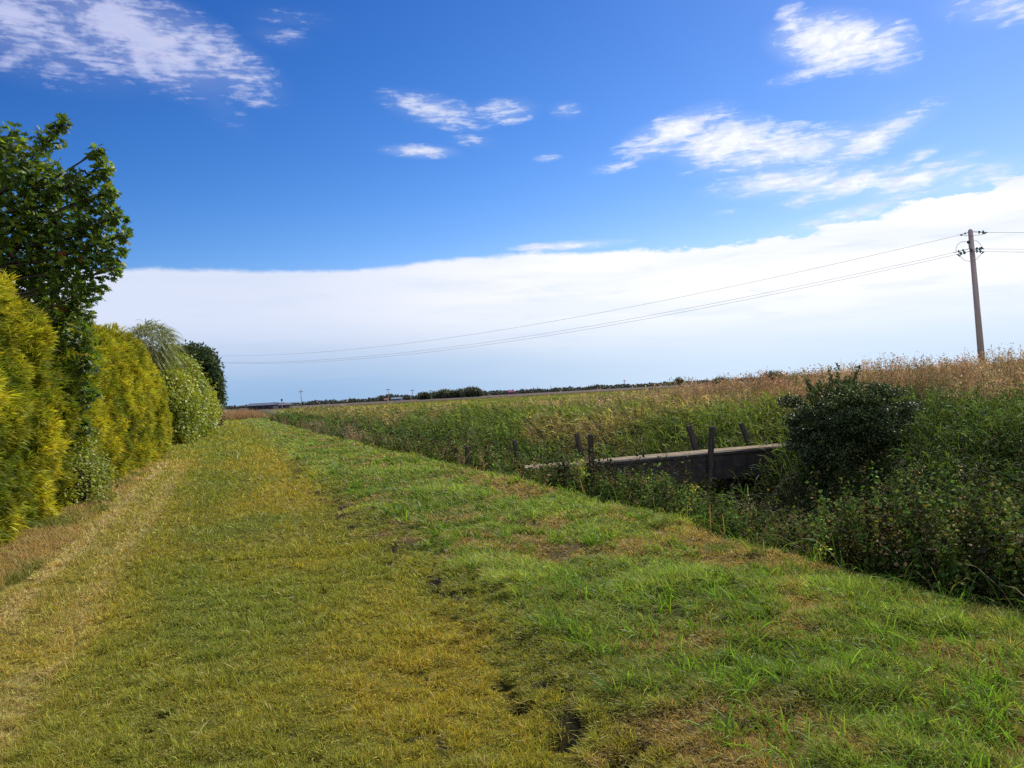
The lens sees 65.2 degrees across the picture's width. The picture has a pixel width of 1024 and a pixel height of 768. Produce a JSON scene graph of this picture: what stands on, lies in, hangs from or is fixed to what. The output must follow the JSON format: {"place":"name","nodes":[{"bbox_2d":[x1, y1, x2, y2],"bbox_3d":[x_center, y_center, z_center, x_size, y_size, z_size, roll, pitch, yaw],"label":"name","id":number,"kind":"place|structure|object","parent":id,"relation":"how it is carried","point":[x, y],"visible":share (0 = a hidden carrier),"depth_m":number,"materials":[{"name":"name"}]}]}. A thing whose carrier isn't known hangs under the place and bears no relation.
{"place":"outdoors","nodes":[
{"label":"outdoors","id":0,"kind":"place"},
{"bbox_2d":[274,416,459,454],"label":"bank seed grass","id":1,"kind":"structure","parent":0,"point":[324,430],"depth_m":32.30,"materials":[{"name":"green plant"}]},
{"bbox_2d":[0,367,1023,767],"bbox_3d":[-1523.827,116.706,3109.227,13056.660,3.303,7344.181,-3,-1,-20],"label":"ground","id":2,"kind":"structure","parent":0,"point":[570,723],"depth_m":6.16,"materials":[{"name":"green plant"}]},
{"bbox_2d":[0,268,72,551],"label":"conifer hedge","id":3,"kind":"object","parent":2,"relation":"on","point":[28,423],"visible":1,"depth_m":11.02,"materials":[{"name":"yellow plant"}]},
{"bbox_2d":[0,112,133,438],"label":"maple tree","id":4,"kind":"object","parent":2,"relation":"on","point":[44,261],"visible":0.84,"depth_m":13.89,"materials":[{"name":"green plant"}]},
{"bbox_2d":[0,449,171,598],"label":"dry fringe","id":5,"kind":"object","parent":2,"relation":"on","point":[26,538],"visible":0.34,"depth_m":10.36,"materials":[{"name":"beige plant"}]},
{"bbox_2d":[53,414,122,509],"bbox_3d":[-8.088,1.433,14.517,1.960,2.097,3.300,-3,-1,-20],"label":"leafy shrub","id":6,"kind":"object","parent":2,"relation":"on","point":[86,472],"visible":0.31,"depth_m":14.12,"materials":[{"name":"green plant"}]},
{"bbox_2d":[26,301,174,507],"bbox_3d":[-11.328,0.518,21.124,3.778,4.921,20.183,-3,-1,-20],"label":"conifer hedge","id":7,"kind":"object","parent":2,"relation":"on","point":[131,415],"visible":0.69,"depth_m":18.97,"materials":[{"name":"yellow plant"}]},
{"bbox_2d":[123,318,190,379],"bbox_3d":[-17.610,-0.071,38.104,4.745,6.044,4.525,-3,-1,-20],"label":"willow tree","id":8,"kind":"object","parent":2,"relation":"on","point":[164,353],"visible":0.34,"depth_m":37.74,"materials":[{"name":"green plant"}]},
{"bbox_2d":[152,350,224,444],"bbox_3d":[-17.941,0.951,42.966,4.336,5.399,15.961,-3,-1,-13],"label":"light shrub","id":9,"kind":"object","parent":2,"relation":"on","point":[194,406],"visible":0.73,"depth_m":37.88,"materials":[{"name":"green plant"}]},
{"bbox_2d":[173,339,227,415],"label":"round tree","id":10,"kind":"object","parent":2,"relation":"on","point":[210,365],"visible":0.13,"depth_m":57.40,"materials":[{"name":"green plant"}]},
{"bbox_2d":[216,412,225,425],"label":"withered shrub","id":11,"kind":"object","parent":2,"relation":"on","point":[221,421],"visible":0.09,"depth_m":67.83,"materials":[{"name":"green plant"}]},
{"bbox_2d":[221,408,273,419],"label":"end grass","id":12,"kind":"structure","parent":2,"relation":"on","point":[238,414],"depth_m":100.91,"materials":[{"name":"brown plant"}]},
{"bbox_2d":[247,402,277,409],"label":"barn","id":13,"kind":"structure","parent":2,"relation":"on","point":[261,406],"depth_m":326.50,"materials":[{"name":"grey metal"}]},
{"bbox_2d":[278,403,292,408],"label":"shed","id":14,"kind":"structure","parent":2,"relation":"on","point":[285,405],"depth_m":347.50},
{"bbox_2d":[391,397,401,400],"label":"barn","id":15,"kind":"structure","parent":2,"relation":"on","point":[396,399],"depth_m":597.00,"materials":[{"name":"grey metal"}]},
{"bbox_2d":[415,391,431,399],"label":"distant tree","id":16,"kind":"object","parent":2,"relation":"on","point":[423,395],"visible":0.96,"depth_m":517.80,"materials":[{"name":"green plant"}]},
{"bbox_2d":[433,388,458,398],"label":"distant tree","id":17,"kind":"object","parent":2,"relation":"on","point":[443,393],"visible":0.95,"depth_m":516.44,"materials":[{"name":"green plant"}]},
{"bbox_2d":[452,388,464,397],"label":"distant tree","id":18,"kind":"object","parent":2,"relation":"on","point":[457,392],"visible":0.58,"depth_m":516.89,"materials":[{"name":"green plant"}]},
{"bbox_2d":[465,446,469,465],"bbox_3d":[-1.007,1.925,18.004,0.161,1.050,0.131,-3,-1,-20],"label":"wooden post","id":19,"kind":"object","parent":2,"relation":"on","point":[467,450],"visible":0.42,"depth_m":17.96,"materials":[{"name":"grey wood"}]},
{"bbox_2d":[460,386,484,397],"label":"distant tree","id":20,"kind":"object","parent":2,"relation":"on","point":[472,391],"visible":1,"depth_m":497.20,"materials":[{"name":"green plant"}]},
{"bbox_2d":[512,440,520,465],"bbox_3d":[0.163,1.806,17.602,0.263,1.166,0.105,-3,-1,-4],"label":"wooden post","id":21,"kind":"object","parent":2,"relation":"on","point":[514,442],"visible":0.33,"depth_m":17.57,"materials":[{"name":"grey wood"}]},
{"bbox_2d":[223,366,976,409],"bbox_3d":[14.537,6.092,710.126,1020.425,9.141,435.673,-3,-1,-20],"label":"hedgerow","id":22,"kind":"object","parent":2,"relation":"on","point":[413,397],"visible":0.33,"depth_m":693.76,"materials":[{"name":"green plant"}]},
{"bbox_2d":[240,417,1023,767],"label":"verge grass","id":23,"kind":"structure","parent":2,"relation":"on","point":[876,681],"depth_m":4.84,"materials":[{"name":"green plant"}]},
{"bbox_2d":[262,369,1015,418],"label":"field grass","id":24,"kind":"structure","parent":2,"relation":"on","point":[487,401],"depth_m":141.71,"materials":[{"name":"green plant"}]},
{"bbox_2d":[263,403,1023,613],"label":"bank weeds","id":25,"kind":"object","parent":2,"relation":"on","point":[984,564],"visible":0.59,"depth_m":6.91,"materials":[{"name":"green plant"}]},
{"bbox_2d":[268,411,1023,538],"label":"ditch reeds","id":26,"kind":"object","parent":2,"relation":"on","point":[496,448],"visible":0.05,"depth_m":27.38,"materials":[{"name":"green plant"}]},
{"bbox_2d":[272,376,1023,534],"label":"bank reeds","id":27,"kind":"object","parent":2,"relation":"on","point":[1011,427],"visible":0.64,"depth_m":21.32,"materials":[{"name":"green plant"}]},
{"bbox_2d":[524,443,792,501],"bbox_3d":[4.009,2.689,18.555,7.950,2.183,0.932,-3,-1,-20],"label":"footbridge","id":28,"kind":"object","parent":2,"relation":"on","point":[737,460],"visible":0.4,"depth_m":18.38,"materials":[{"name":"concrete"}]},
{"bbox_2d":[574,433,584,458],"bbox_3d":[1.614,1.720,18.302,0.328,1.218,0.125,-3,-1,-3],"label":"wooden post","id":29,"kind":"object","parent":28,"relation":"attached to","point":[578,442],"visible":0.45,"depth_m":18.26,"materials":[{"name":"grey wood"}]},
{"bbox_2d":[588,434,593,471],"bbox_3d":[1.718,1.779,17.301,0.119,1.395,0.122,-3,-1,-20],"label":"wooden post","id":30,"kind":"object","parent":28,"relation":"attached to","point":[590,444],"visible":0.33,"depth_m":17.25,"materials":[{"name":"grey wood"}]},
{"bbox_2d":[686,425,697,450],"bbox_3d":[4.481,1.534,19.596,0.374,1.064,0.144,-3,-1,-2],"label":"wooden post","id":31,"kind":"object","parent":28,"relation":"attached to","point":[692,437],"visible":0.57,"depth_m":19.55,"materials":[{"name":"grey wood"}]},
{"bbox_2d":[707,426,714,484],"bbox_3d":[4.524,1.628,18.204,0.261,1.325,0.140,-3,-1,2],"label":"wooden post","id":32,"kind":"object","parent":28,"relation":"attached to","point":[710,454],"visible":0.87,"depth_m":18.15,"materials":[{"name":"grey wood"}]},
{"bbox_2d":[738,422,751,445],"bbox_3d":[5.891,1.480,19.900,0.456,1.065,0.137,-3,-1,-1],"label":"wooden post","id":33,"kind":"object","parent":28,"relation":"attached to","point":[745,434],"visible":0.53,"depth_m":19.86,"materials":[{"name":"grey wood"}]},
{"bbox_2d":[675,377,683,384],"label":"distant tree","id":34,"kind":"object","parent":2,"relation":"on","point":[678,380],"visible":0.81,"depth_m":598.63,"materials":[{"name":"green plant"}]},
{"bbox_2d":[709,376,730,383],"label":"distant tree","id":35,"kind":"object","parent":2,"relation":"on","point":[716,378],"visible":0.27,"depth_m":379.10,"materials":[{"name":"green plant"}]},
{"bbox_2d":[762,370,783,381],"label":"distant tree","id":36,"kind":"object","parent":2,"relation":"on","point":[770,374],"visible":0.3,"depth_m":328.16,"materials":[{"name":"green plant"}]},
{"bbox_2d":[777,362,924,487],"bbox_3d":[6.902,0.829,16.665,2.694,2.592,2.703,-3,-1,-20],"label":"thorn bush","id":37,"kind":"object","parent":2,"relation":"on","point":[826,428],"visible":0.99,"depth_m":16.09,"materials":[{"name":"green plant"}]},
{"bbox_2d":[953,229,987,361],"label":"power pole","id":38,"kind":"object","parent":2,"relation":"on","point":[977,312],"visible":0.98,"depth_m":47.87,"materials":[{"name":"grey wood"}]},
{"bbox_2d":[220,253,949,362],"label":"power cable","id":39,"kind":"object","parent":38,"relation":"attached to","point":[616,321],"visible":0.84,"depth_m":63.50,"materials":[{"name":"metal"}]},
{"bbox_2d":[251,255,952,363],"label":"power cable","id":40,"kind":"object","parent":38,"relation":"attached to","point":[653,317],"visible":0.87,"depth_m":59.97,"materials":[{"name":"metal"}]},
{"bbox_2d":[251,235,957,355],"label":"power cable","id":41,"kind":"object","parent":38,"relation":"attached to","point":[648,303],"visible":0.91,"depth_m":61.69,"materials":[{"name":"metal"}]},
{"bbox_2d":[988,232,1023,232],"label":"power cable","id":42,"kind":"object","parent":38,"relation":"attached to","point":[1005,232],"visible":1,"depth_m":47.88,"materials":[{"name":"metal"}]},
{"bbox_2d":[0,0,1023,405],"label":"sky","id":43,"kind":"structure","parent":0,"point":[293,177],"materials":[{"name":"blue"}]},
{"bbox_2d":[464,343,1023,436],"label":"crest grass","id":44,"kind":"structure","parent":0,"point":[998,371],"depth_m":23.54,"materials":[{"name":"beige plant"}]}
]}

